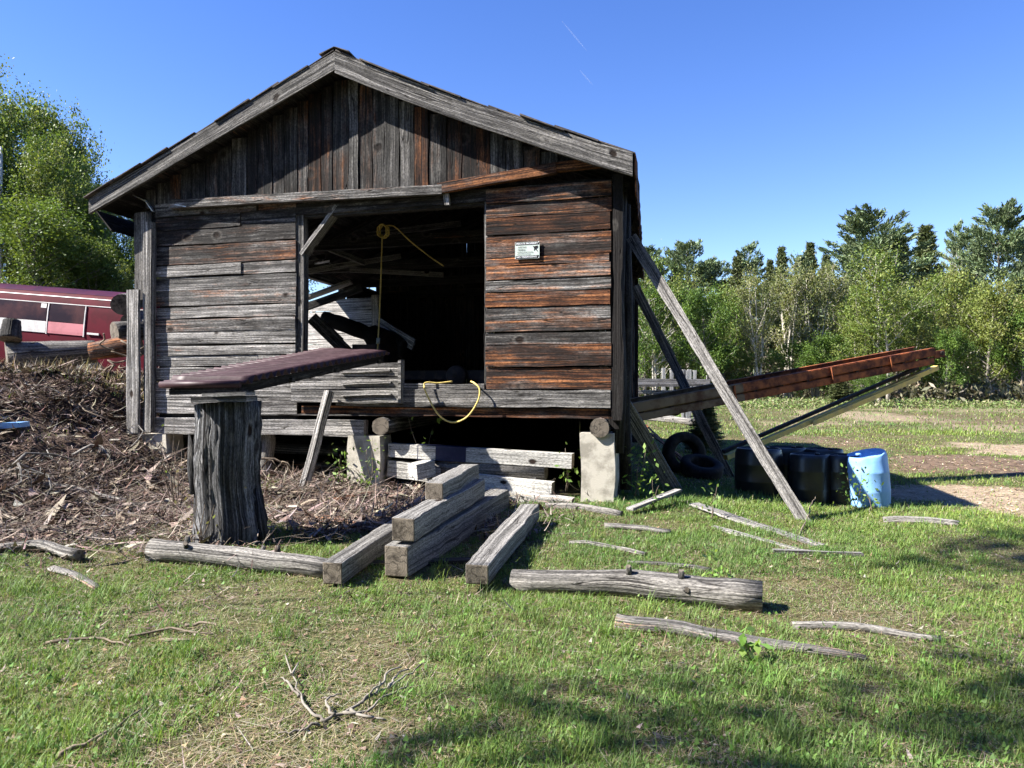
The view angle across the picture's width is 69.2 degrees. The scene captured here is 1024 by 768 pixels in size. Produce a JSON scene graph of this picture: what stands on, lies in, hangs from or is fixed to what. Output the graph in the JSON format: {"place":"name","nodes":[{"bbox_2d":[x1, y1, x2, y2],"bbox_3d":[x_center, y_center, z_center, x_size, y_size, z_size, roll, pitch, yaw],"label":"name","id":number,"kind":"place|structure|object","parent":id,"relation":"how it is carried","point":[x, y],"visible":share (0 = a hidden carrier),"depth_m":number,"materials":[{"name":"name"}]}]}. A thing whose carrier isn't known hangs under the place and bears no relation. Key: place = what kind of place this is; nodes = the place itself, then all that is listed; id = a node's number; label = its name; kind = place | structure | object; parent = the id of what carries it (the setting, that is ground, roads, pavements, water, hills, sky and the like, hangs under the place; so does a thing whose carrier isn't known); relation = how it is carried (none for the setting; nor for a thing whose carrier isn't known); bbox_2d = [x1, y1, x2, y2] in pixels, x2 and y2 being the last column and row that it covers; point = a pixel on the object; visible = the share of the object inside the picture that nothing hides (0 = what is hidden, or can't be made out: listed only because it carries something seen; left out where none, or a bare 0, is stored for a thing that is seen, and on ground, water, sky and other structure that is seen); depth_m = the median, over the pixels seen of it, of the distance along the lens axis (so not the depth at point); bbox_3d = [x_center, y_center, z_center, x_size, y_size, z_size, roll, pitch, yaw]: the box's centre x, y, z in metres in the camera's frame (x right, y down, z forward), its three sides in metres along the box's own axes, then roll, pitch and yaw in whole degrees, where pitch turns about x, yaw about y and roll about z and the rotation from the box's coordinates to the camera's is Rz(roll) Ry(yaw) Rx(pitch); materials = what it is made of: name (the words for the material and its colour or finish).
{"place":"outdoors","nodes":[
{"label":"outdoors","id":0,"kind":"place"},
{"bbox_2d":[0,370,1023,767],"bbox_3d":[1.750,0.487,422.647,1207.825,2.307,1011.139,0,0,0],"label":"ground","id":1,"kind":"structure","parent":0,"point":[572,446],"depth_m":5.51,"materials":[{"name":"soil"}]},
{"bbox_2d":[0,540,84,560],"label":"stick","id":2,"kind":"object","parent":1,"relation":"on","point":[62,550],"visible":0.92,"depth_m":6.59,"materials":[{"name":"grey wood"}]},
{"bbox_2d":[4,340,97,368],"bbox_3d":[-8.042,-0.475,12.988,1.380,0.625,0.540,0,0,-36],"label":"log","id":3,"kind":"object","parent":1,"relation":"on","point":[57,350],"visible":0.73,"depth_m":12.80,"materials":[{"name":"grey wood"}]},
{"bbox_2d":[0,318,21,341],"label":"log","id":4,"kind":"object","parent":3,"relation":"on","point":[10,329],"visible":1,"depth_m":12.46,"materials":[{"name":"grey wood"}]},
{"bbox_2d":[0,54,111,283],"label":"leafy tree","id":5,"kind":"object","parent":1,"relation":"on","point":[12,114],"visible":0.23,"depth_m":24.48,"materials":[{"name":"green plant"}]},
{"bbox_2d":[0,73,114,196],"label":"leafy tree","id":6,"kind":"object","parent":1,"relation":"on","point":[53,115],"visible":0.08,"depth_m":26.64,"materials":[{"name":"green plant"}]},
{"bbox_2d":[0,185,128,291],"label":"leafy tree","id":7,"kind":"object","parent":1,"relation":"on","point":[28,219],"visible":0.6,"depth_m":20.41,"materials":[{"name":"green plant"}]},
{"bbox_2d":[0,116,134,289],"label":"leafy tree","id":8,"kind":"object","parent":1,"relation":"on","point":[41,158],"visible":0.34,"depth_m":22.78,"materials":[{"name":"green plant"}]},
{"bbox_2d":[1,168,134,291],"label":"leafy tree","id":9,"kind":"object","parent":1,"relation":"on","point":[95,225],"visible":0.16,"depth_m":22.86,"materials":[{"name":"green plant"}]},
{"bbox_2d":[14,225,134,291],"bbox_3d":[-12.488,-2.353,22.111,3.526,4.512,4.278,0,0,-26],"label":"leafy tree","id":10,"kind":"object","parent":1,"relation":"on","point":[109,280],"visible":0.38,"depth_m":21.57,"materials":[{"name":"green plant"}]},
{"bbox_2d":[0,283,159,372],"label":"parked van","id":11,"kind":"object","parent":1,"relation":"on","point":[42,313],"visible":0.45,"depth_m":15.42,"materials":[{"name":"red paint"}]},
{"bbox_2d":[99,232,134,291],"bbox_3d":[-11.363,-2.541,22.895,3.251,4.983,2.672,0,0,38],"label":"leafy tree","id":12,"kind":"object","parent":1,"relation":"on","point":[131,262],"visible":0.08,"depth_m":22.52,"materials":[{"name":"green plant"}]},
{"bbox_2d":[43,621,221,646],"bbox_3d":[-2.369,1.581,4.650,1.058,0.074,0.283,0,0,-10],"label":"dead twig","id":13,"kind":"object","parent":1,"relation":"on","point":[131,635],"visible":0.89,"depth_m":4.65,"materials":[{"name":"grey wood"}]},
{"bbox_2d":[143,433,184,459],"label":"concrete pier","id":14,"kind":"structure","parent":1,"relation":"on","point":[168,444],"depth_m":10.82,"materials":[{"name":"grey concrete"}]},
{"bbox_2d":[187,401,269,546],"bbox_3d":[-2.721,0.916,7.190,0.804,1.516,0.710,0,0,0],"label":"tree stump","id":15,"kind":"object","parent":1,"relation":"on","point":[224,452],"visible":0.87,"depth_m":6.95,"materials":[{"name":"grey wood"}]},
{"bbox_2d":[158,348,389,402],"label":"wooden plank","id":16,"kind":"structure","parent":15,"relation":"on","point":[237,382],"depth_m":7.51,"materials":[{"name":"brown wood"}]},
{"bbox_2d":[144,535,327,578],"bbox_3d":[-2.297,1.455,6.293,1.766,0.290,0.231,0,0,14],"label":"log","id":17,"kind":"object","parent":1,"relation":"on","point":[169,551],"visible":0.88,"depth_m":6.24,"materials":[{"name":"grey wood"}]},
{"bbox_2d":[0,360,550,556],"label":"bark slabs","id":18,"kind":"structure","parent":1,"relation":"on","point":[98,441],"depth_m":8.36,"materials":[{"name":"brown wood"}]},
{"bbox_2d":[0,349,593,595],"bbox_3d":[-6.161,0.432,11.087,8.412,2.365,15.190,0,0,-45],"label":"twig litter","id":19,"kind":"object","parent":1,"relation":"on","point":[284,476],"visible":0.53,"depth_m":8.55,"materials":[{"name":"brown wood"}]},
{"bbox_2d":[87,335,143,359],"bbox_3d":[-6.827,-0.649,12.805,0.847,0.474,0.413,0,0,-14],"label":"log","id":20,"kind":"object","parent":19,"relation":"on","point":[96,351],"visible":0.66,"depth_m":12.65,"materials":[{"name":"brown wood"}]},
{"bbox_2d":[0,437,593,645],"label":"scattered bark","id":21,"kind":"object","parent":1,"relation":"on","point":[159,607],"visible":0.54,"depth_m":5.72,"materials":[{"name":"brown wood"}]},
{"bbox_2d":[275,443,346,455],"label":"stored beam","id":22,"kind":"structure","parent":1,"relation":"on","point":[291,448],"depth_m":12.14,"materials":[{"name":"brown wood"}]},
{"bbox_2d":[299,390,333,489],"bbox_3d":[-2.561,0.760,9.704,0.116,1.355,0.527,0,0,38],"label":"prop stick","id":23,"kind":"object","parent":1,"relation":"on","point":[319,429],"visible":0.83,"depth_m":9.69,"materials":[{"name":"grey wood"}]},
{"bbox_2d":[323,520,392,584],"bbox_3d":[-1.191,1.434,6.832,0.192,0.246,2.186,0,0,11],"label":"squared timber","id":24,"kind":"object","parent":1,"relation":"on","point":[343,566],"visible":0.59,"depth_m":6.10,"materials":[{"name":"grey wood"}]},
{"bbox_2d":[83,46,644,489],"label":"lumber shed","id":25,"kind":"structure","parent":1,"relation":"on","point":[240,214],"depth_m":10.12,"materials":[{"name":"brown wood"}]},
{"bbox_2d":[308,313,351,348],"bbox_3d":[-3.130,-0.836,12.766,0.761,0.743,0.074,0,0,-24],"label":"fallen rafter","id":26,"kind":"object","parent":25,"relation":"on","point":[324,330],"visible":0.73,"depth_m":12.71,"materials":[{"name":"brown wood"}]},
{"bbox_2d":[308,284,363,309],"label":"fallen beam","id":27,"kind":"structure","parent":25,"relation":"on","point":[336,296],"depth_m":16.33,"materials":[{"name":"brown wood"}]},
{"bbox_2d":[308,298,371,349],"bbox_3d":[-4.329,-0.941,17.840,3.087,2.274,0.030,0,0,41],"label":"board partition","id":28,"kind":"object","parent":25,"relation":"attached to","point":[352,309],"visible":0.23,"depth_m":17.47,"materials":[{"name":"grey wood"}]},
{"bbox_2d":[309,253,400,273],"bbox_3d":[-3.010,-2.300,14.187,1.777,0.448,0.052,0,0,-11],"label":"batten","id":29,"kind":"object","parent":25,"relation":"attached to","point":[350,264],"visible":0.86,"depth_m":14.15,"materials":[{"name":"brown wood"}]},
{"bbox_2d":[320,311,409,358],"bbox_3d":[-2.737,-0.911,13.916,1.717,0.903,0.429,0,0,0],"label":"bark log","id":30,"kind":"object","parent":25,"relation":"on","point":[364,332],"visible":0.7,"depth_m":13.77,"materials":[{"name":"brown wood"}]},
{"bbox_2d":[350,267,443,276],"bbox_3d":[-2.316,-2.249,14.930,1.878,0.190,0.053,0,0,-3],"label":"batten","id":31,"kind":"object","parent":25,"relation":"attached to","point":[398,272],"visible":0.99,"depth_m":14.91,"materials":[{"name":"brown wood"}]},
{"bbox_2d":[335,331,483,383],"bbox_3d":[-1.637,-0.423,12.408,4.288,0.939,1.183,0,0,16],"label":"saw carriage","id":32,"kind":"object","parent":25,"relation":"on","point":[456,374],"visible":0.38,"depth_m":11.86,"materials":[{"name":"wood"}]},
{"bbox_2d":[366,221,460,236],"bbox_3d":[-1.745,-2.756,13.215,1.690,0.286,0.058,0,0,2],"label":"batten","id":33,"kind":"object","parent":25,"relation":"on","point":[419,228],"visible":0.82,"depth_m":13.19,"materials":[{"name":"brown wood"}]},
{"bbox_2d":[631,347,944,459],"bbox_3d":[4.392,0.253,11.605,5.854,1.778,0.481,0,0,-19],"label":"log conveyor","id":34,"kind":"object","parent":25,"relation":"attached to","point":[668,403],"visible":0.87,"depth_m":11.59,"materials":[{"name":"brown metal"}]},
{"bbox_2d":[347,434,391,490],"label":"concrete pier","id":35,"kind":"structure","parent":1,"relation":"on","point":[356,458],"depth_m":9.92,"materials":[{"name":"grey concrete"}]},
{"bbox_2d":[387,459,440,481],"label":"painted timber","id":36,"kind":"object","parent":1,"relation":"on","point":[399,467],"visible":0.57,"depth_m":9.87,"materials":[{"name":"white paint"}]},
{"bbox_2d":[385,489,508,576],"bbox_3d":[-0.541,1.404,7.419,0.237,0.311,2.947,0,0,16],"label":"squared timber","id":37,"kind":"object","parent":1,"relation":"on","point":[405,558],"visible":0.72,"depth_m":6.67,"materials":[{"name":"grey wood"}]},
{"bbox_2d":[392,479,484,541],"bbox_3d":[-0.641,1.162,7.122,0.222,0.235,2.233,0,0,13],"label":"squared timber","id":38,"kind":"object","parent":37,"relation":"on","point":[416,522],"visible":0.91,"depth_m":6.54,"materials":[{"name":"grey wood"}]},
{"bbox_2d":[425,464,478,499],"bbox_3d":[-0.595,0.987,7.596,0.209,0.191,1.420,0,0,11],"label":"squared timber","id":39,"kind":"object","parent":38,"relation":"on","point":[443,486],"visible":0.96,"depth_m":7.26,"materials":[{"name":"grey wood"}]},
{"bbox_2d":[466,504,538,584],"bbox_3d":[-0.037,1.408,6.802,0.218,0.267,2.258,0,0,13],"label":"squared timber","id":40,"kind":"object","parent":1,"relation":"on","point":[499,546],"visible":0.99,"depth_m":6.34,"materials":[{"name":"grey wood"}]},
{"bbox_2d":[0,421,1023,767],"bbox_3d":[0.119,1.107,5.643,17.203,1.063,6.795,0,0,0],"label":"grass","id":41,"kind":"structure","parent":1,"relation":"on","point":[630,708],"depth_m":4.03,"materials":[{"name":"green plant"}]},
{"bbox_2d":[0,461,1023,767],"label":"straw","id":42,"kind":"object","parent":1,"relation":"on","point":[234,735],"visible":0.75,"depth_m":3.79,"materials":[{"name":"beige plant"}]},
{"bbox_2d":[0,485,1023,767],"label":"clover","id":43,"kind":"object","parent":1,"relation":"on","point":[402,749],"visible":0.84,"depth_m":3.92,"materials":[{"name":"green plant"}]},
{"bbox_2d":[0,381,1023,767],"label":"fallen leaves","id":44,"kind":"object","parent":1,"relation":"on","point":[238,749],"visible":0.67,"depth_m":3.97,"materials":[{"name":"brown plant"}]},
{"bbox_2d":[2,372,1023,518],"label":"grass","id":45,"kind":"structure","parent":1,"relation":"on","point":[921,447],"depth_m":11.54,"materials":[{"name":"green plant"}]},
{"bbox_2d":[485,488,574,502],"bbox_3d":[0.211,1.411,9.177,1.117,0.208,0.176,0,0,17],"label":"painted timber","id":46,"kind":"object","parent":1,"relation":"on","point":[527,495],"visible":0.41,"depth_m":9.09,"materials":[{"name":"white paint"}]},
{"bbox_2d":[479,474,554,494],"bbox_3d":[0.038,1.268,9.358,0.999,0.239,0.182,0,0,18],"label":"painted timber","id":47,"kind":"object","parent":46,"relation":"on","point":[547,487],"visible":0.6,"depth_m":9.27,"materials":[{"name":"white paint"}]},
{"bbox_2d":[580,431,618,501],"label":"concrete pier","id":48,"kind":"structure","parent":1,"relation":"on","point":[599,468],"depth_m":9.07,"materials":[{"name":"beige concrete"}]},
{"bbox_2d":[509,564,762,612],"bbox_3d":[0.885,1.486,5.537,1.867,0.293,0.243,0,0,19],"label":"log","id":49,"kind":"object","parent":1,"relation":"on","point":[739,594],"visible":0.89,"depth_m":5.43,"materials":[{"name":"grey wood"}]},
{"bbox_2d":[630,402,681,487],"bbox_3d":[1.854,0.883,9.911,1.043,1.368,0.174,0,0,-25],"label":"leaning brace","id":50,"kind":"object","parent":1,"relation":"on","point":[641,433],"visible":0.66,"depth_m":9.88,"materials":[{"name":"grey wood"}]},
{"bbox_2d":[638,293,683,389],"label":"bare tree","id":51,"kind":"object","parent":1,"relation":"on","point":[654,363],"visible":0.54,"depth_m":50.01,"materials":[{"name":"grey plant"}]},
{"bbox_2d":[638,283,686,395],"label":"maple tree","id":52,"kind":"object","parent":1,"relation":"on","point":[644,366],"visible":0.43,"depth_m":50.48,"materials":[{"name":"green plant"}]},
{"bbox_2d":[638,375,710,396],"bbox_3d":[5.416,0.606,24.942,2.514,1.792,0.240,0,0,0],"label":"rail fence","id":53,"kind":"object","parent":1,"relation":"on","point":[662,382],"visible":0.4,"depth_m":24.88,"materials":[{"name":"grey wood"}]},
{"bbox_2d":[652,258,705,389],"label":"sparse tree","id":54,"kind":"object","parent":1,"relation":"on","point":[679,283],"visible":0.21,"depth_m":57.35,"materials":[{"name":"green plant"}]},
{"bbox_2d":[632,284,733,476],"bbox_3d":[2.823,0.007,12.219,1.790,3.300,0.102,0,0,-4],"label":"leaning brace","id":55,"kind":"object","parent":1,"relation":"on","point":[669,355],"visible":0.79,"depth_m":12.18,"materials":[{"name":"grey wood"}]},
{"bbox_2d":[662,432,705,472],"bbox_3d":[2.785,1.133,12.010,0.720,0.725,0.321,0,0,-14],"label":"old tyre","id":56,"kind":"object","parent":1,"relation":"on","point":[691,440],"visible":0.62,"depth_m":11.94,"materials":[{"name":"rubber"}]},
{"bbox_2d":[659,238,723,368],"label":"pine tree","id":57,"kind":"object","parent":1,"relation":"on","point":[686,257],"visible":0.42,"depth_m":65.32,"materials":[{"name":"green plant"}]},
{"bbox_2d":[679,454,723,480],"bbox_3d":[2.940,1.297,11.520,0.666,0.387,0.660,0,0,0],"label":"old tyre","id":58,"kind":"object","parent":1,"relation":"on","point":[700,466],"visible":0.95,"depth_m":11.36,"materials":[{"name":"rubber"}]},
{"bbox_2d":[682,407,727,450],"bbox_3d":[4.380,0.913,16.825,1.101,1.318,1.142,0,0,12],"label":"spruce sapling","id":59,"kind":"object","parent":1,"relation":"on","point":[713,424],"visible":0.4,"depth_m":16.70,"materials":[{"name":"green plant"}]},
{"bbox_2d":[667,277,748,382],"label":"maple tree","id":60,"kind":"object","parent":1,"relation":"on","point":[696,300],"visible":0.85,"depth_m":49.36,"materials":[{"name":"green plant"}]},
{"bbox_2d":[626,234,810,520],"bbox_3d":[2.365,-0.133,8.706,2.274,3.514,0.094,0,0,37],"label":"leaning brace","id":61,"kind":"object","parent":1,"relation":"on","point":[748,431],"visible":0.97,"depth_m":8.64,"materials":[{"name":"grey wood"}]},
{"bbox_2d":[684,341,766,380],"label":"bush","id":62,"kind":"object","parent":1,"relation":"on","point":[741,363],"visible":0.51,"depth_m":50.44,"materials":[{"name":"green plant"}]},
{"bbox_2d":[697,277,763,376],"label":"sparse tree","id":63,"kind":"object","parent":1,"relation":"on","point":[732,300],"visible":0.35,"depth_m":55.77,"materials":[{"name":"green plant"}]},
{"bbox_2d":[614,614,865,661],"bbox_3d":[1.371,1.567,4.603,1.488,0.115,0.155,0,0,21],"label":"log","id":64,"kind":"object","parent":1,"relation":"on","point":[647,623],"visible":0.77,"depth_m":4.63,"materials":[{"name":"grey wood"}]},
{"bbox_2d":[726,255,763,376],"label":"spruce tree","id":65,"kind":"object","parent":1,"relation":"on","point":[737,265],"visible":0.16,"depth_m":70.76,"materials":[{"name":"green plant"}]},
{"bbox_2d":[722,239,775,324],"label":"pine tree","id":66,"kind":"object","parent":1,"relation":"on","point":[755,260],"visible":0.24,"depth_m":73.11,"materials":[{"name":"green plant"}]},
{"bbox_2d":[735,626,774,666],"bbox_3d":[1.389,1.505,4.273,0.163,0.233,0.186,0,0,-16],"label":"leafy weed","id":67,"kind":"object","parent":1,"relation":"on","point":[745,646],"visible":0.9,"depth_m":4.29,"materials":[{"name":"green plant"}]},
{"bbox_2d":[689,503,823,545],"bbox_3d":[2.513,1.468,7.844,0.149,0.149,1.888,0,0,-24],"label":"board","id":68,"kind":"object","parent":1,"relation":"on","point":[726,515],"visible":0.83,"depth_m":7.89,"materials":[{"name":"grey wood"}]},
{"bbox_2d":[734,446,782,497],"bbox_3d":[3.388,1.206,10.200,0.640,0.666,0.640,0,0,0],"label":"barrel","id":69,"kind":"object","parent":1,"relation":"on","point":[751,474],"visible":0.73,"depth_m":9.95,"materials":[{"name":"black plastic"}]},
{"bbox_2d":[727,262,792,400],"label":"poplar tree","id":70,"kind":"object","parent":1,"relation":"on","point":[762,340],"visible":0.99,"depth_m":49.65,"materials":[{"name":"green plant"}]},
{"bbox_2d":[754,258,782,372],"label":"spruce tree","id":71,"kind":"object","parent":1,"relation":"on","point":[769,265],"visible":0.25,"depth_m":69.72,"materials":[{"name":"green plant"}]},
{"bbox_2d":[765,250,819,399],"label":"poplar tree","id":72,"kind":"object","parent":1,"relation":"on","point":[787,321],"visible":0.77,"depth_m":51.42,"materials":[{"name":"green plant"}]},
{"bbox_2d":[761,338,827,398],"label":"bush","id":73,"kind":"object","parent":1,"relation":"on","point":[784,362],"visible":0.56,"depth_m":49.86,"materials":[{"name":"green plant"}]},
{"bbox_2d":[788,452,829,504],"bbox_3d":[3.991,1.277,9.950,0.555,0.691,0.555,0,0,0],"label":"barrel","id":74,"kind":"object","parent":1,"relation":"on","point":[808,476],"visible":0.83,"depth_m":9.71,"materials":[{"name":"black plastic"}]},
{"bbox_2d":[777,252,851,399],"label":"poplar tree","id":75,"kind":"object","parent":1,"relation":"on","point":[807,337],"visible":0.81,"depth_m":50.88,"materials":[{"name":"green plant"}]},
{"bbox_2d":[794,326,859,395],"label":"bush","id":76,"kind":"object","parent":1,"relation":"on","point":[825,345],"visible":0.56,"depth_m":48.83,"materials":[{"name":"green plant"}]},
{"bbox_2d":[639,326,1023,400],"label":"undergrowth","id":77,"kind":"object","parent":1,"relation":"on","point":[822,393],"visible":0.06,"depth_m":55.01,"materials":[{"name":"green plant"}]},
{"bbox_2d":[825,453,859,505],"bbox_3d":[4.404,1.274,9.850,0.503,0.680,0.503,0,0,0],"label":"barrel","id":78,"kind":"object","parent":1,"relation":"on","point":[838,496],"visible":0.49,"depth_m":9.66,"materials":[{"name":"black plastic"}]},
{"bbox_2d":[825,274,898,398],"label":"sparse tree","id":79,"kind":"object","parent":1,"relation":"on","point":[840,317],"visible":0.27,"depth_m":49.65,"materials":[{"name":"green plant"}]},
{"bbox_2d":[791,621,940,642],"bbox_3d":[2.248,1.577,4.746,0.873,0.085,0.101,0,0,18],"label":"dead pole","id":80,"kind":"object","parent":1,"relation":"on","point":[844,626],"visible":0.84,"depth_m":4.75,"materials":[{"name":"grey wood"}]},
{"bbox_2d":[823,312,910,386],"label":"bush","id":81,"kind":"object","parent":1,"relation":"on","point":[849,332],"visible":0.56,"depth_m":46.74,"materials":[{"name":"green plant"}]},
{"bbox_2d":[713,395,1023,408],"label":"tall grass","id":82,"kind":"structure","parent":1,"relation":"on","point":[775,402],"depth_m":41.68,"materials":[{"name":"green plant"}]},
{"bbox_2d":[847,448,890,507],"bbox_3d":[4.598,1.232,9.600,0.530,0.788,0.518,0,0,0],"label":"barrel","id":83,"kind":"object","parent":1,"relation":"on","point":[874,461],"visible":0.76,"depth_m":9.39,"materials":[{"name":"blue plastic"}]},
{"bbox_2d":[805,203,936,341],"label":"pine tree","id":84,"kind":"object","parent":1,"relation":"on","point":[860,223],"visible":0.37,"depth_m":60.81,"materials":[{"name":"green plant"}]},
{"bbox_2d":[836,237,949,400],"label":"birch tree","id":85,"kind":"object","parent":1,"relation":"on","point":[877,281],"visible":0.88,"depth_m":45.50,"materials":[{"name":"green plant"}]},
{"bbox_2d":[870,276,936,390],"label":"sparse tree","id":86,"kind":"object","parent":1,"relation":"on","point":[903,310],"visible":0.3,"depth_m":48.53,"materials":[{"name":"green plant"}]},
{"bbox_2d":[824,440,1023,515],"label":"wood chips","id":87,"kind":"object","parent":1,"relation":"on","point":[966,488],"visible":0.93,"depth_m":11.02,"materials":[{"name":"brown wood"}]},
{"bbox_2d":[892,263,959,384],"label":"sparse tree","id":88,"kind":"object","parent":1,"relation":"on","point":[926,289],"visible":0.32,"depth_m":49.53,"materials":[{"name":"green plant"}]},
{"bbox_2d":[890,319,961,393],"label":"bush","id":89,"kind":"object","parent":1,"relation":"on","point":[920,331],"visible":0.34,"depth_m":46.32,"materials":[{"name":"green plant"}]},
{"bbox_2d":[891,224,970,384],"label":"spruce tree","id":90,"kind":"object","parent":1,"relation":"on","point":[926,233],"visible":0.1,"depth_m":65.54,"materials":[{"name":"green plant"}]},
{"bbox_2d":[915,322,984,400],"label":"bush","id":91,"kind":"object","parent":1,"relation":"on","point":[950,346],"visible":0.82,"depth_m":44.76,"materials":[{"name":"green plant"}]},
{"bbox_2d":[884,378,1023,405],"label":"dead brush","id":92,"kind":"object","parent":1,"relation":"on","point":[991,392],"visible":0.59,"depth_m":44.90,"materials":[{"name":"grey plant"}]},
{"bbox_2d":[908,261,999,392],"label":"maple tree","id":93,"kind":"object","parent":1,"relation":"on","point":[956,278],"visible":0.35,"depth_m":51.50,"materials":[{"name":"green plant"}]},
{"bbox_2d":[942,271,1023,396],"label":"maple tree","id":94,"kind":"object","parent":1,"relation":"on","point":[986,321],"visible":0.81,"depth_m":46.60,"materials":[{"name":"green plant"}]},
{"bbox_2d":[945,196,1023,392],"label":"pine tree","id":95,"kind":"object","parent":1,"relation":"on","point":[998,245],"visible":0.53,"depth_m":63.28,"materials":[{"name":"green plant"}]},
{"bbox_2d":[980,289,1023,397],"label":"maple tree","id":96,"kind":"object","parent":1,"relation":"on","point":[1015,324],"visible":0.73,"depth_m":45.99,"materials":[{"name":"green plant"}]},
{"bbox_2d":[0,0,1023,344],"label":"sky","id":97,"kind":"structure","parent":0,"point":[764,121],"materials":[{"name":"blue"}]},
{"bbox_2d":[645,396,1023,435],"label":"grass","id":98,"kind":"structure","parent":0,"point":[862,428],"depth_m":27.29,"materials":[{"name":"green plant"}]},
{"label":"painted timber","id":99,"kind":"object","parent":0,"visible":0},
{"bbox_2d":[433,460,547,479],"bbox_3d":[-0.322,1.108,9.622,1.577,0.225,0.221,0,0,17],"label":"grey log","id":100,"kind":"object","parent":99,"relation":"on","point":[521,471],"visible":0.45,"depth_m":9.45,"materials":[{"name":"grey wood"}]},
{"bbox_2d":[407,460,435,479],"bbox_3d":[-1.168,1.108,9.603,0.315,0.232,0.212,0,0,-42],"label":"timber offcut","id":101,"kind":"object","parent":100,"relation":"on","point":[421,469],"visible":1,"depth_m":9.52,"materials":[{"name":"white paint"}]},
{"bbox_2d":[388,443,573,468],"bbox_3d":[-0.435,0.923,9.635,2.498,0.256,0.180,0,0,16],"label":"painted timber","id":102,"kind":"object","parent":100,"relation":"on","point":[478,455],"visible":0.99,"depth_m":9.55,"materials":[{"name":"white paint"}]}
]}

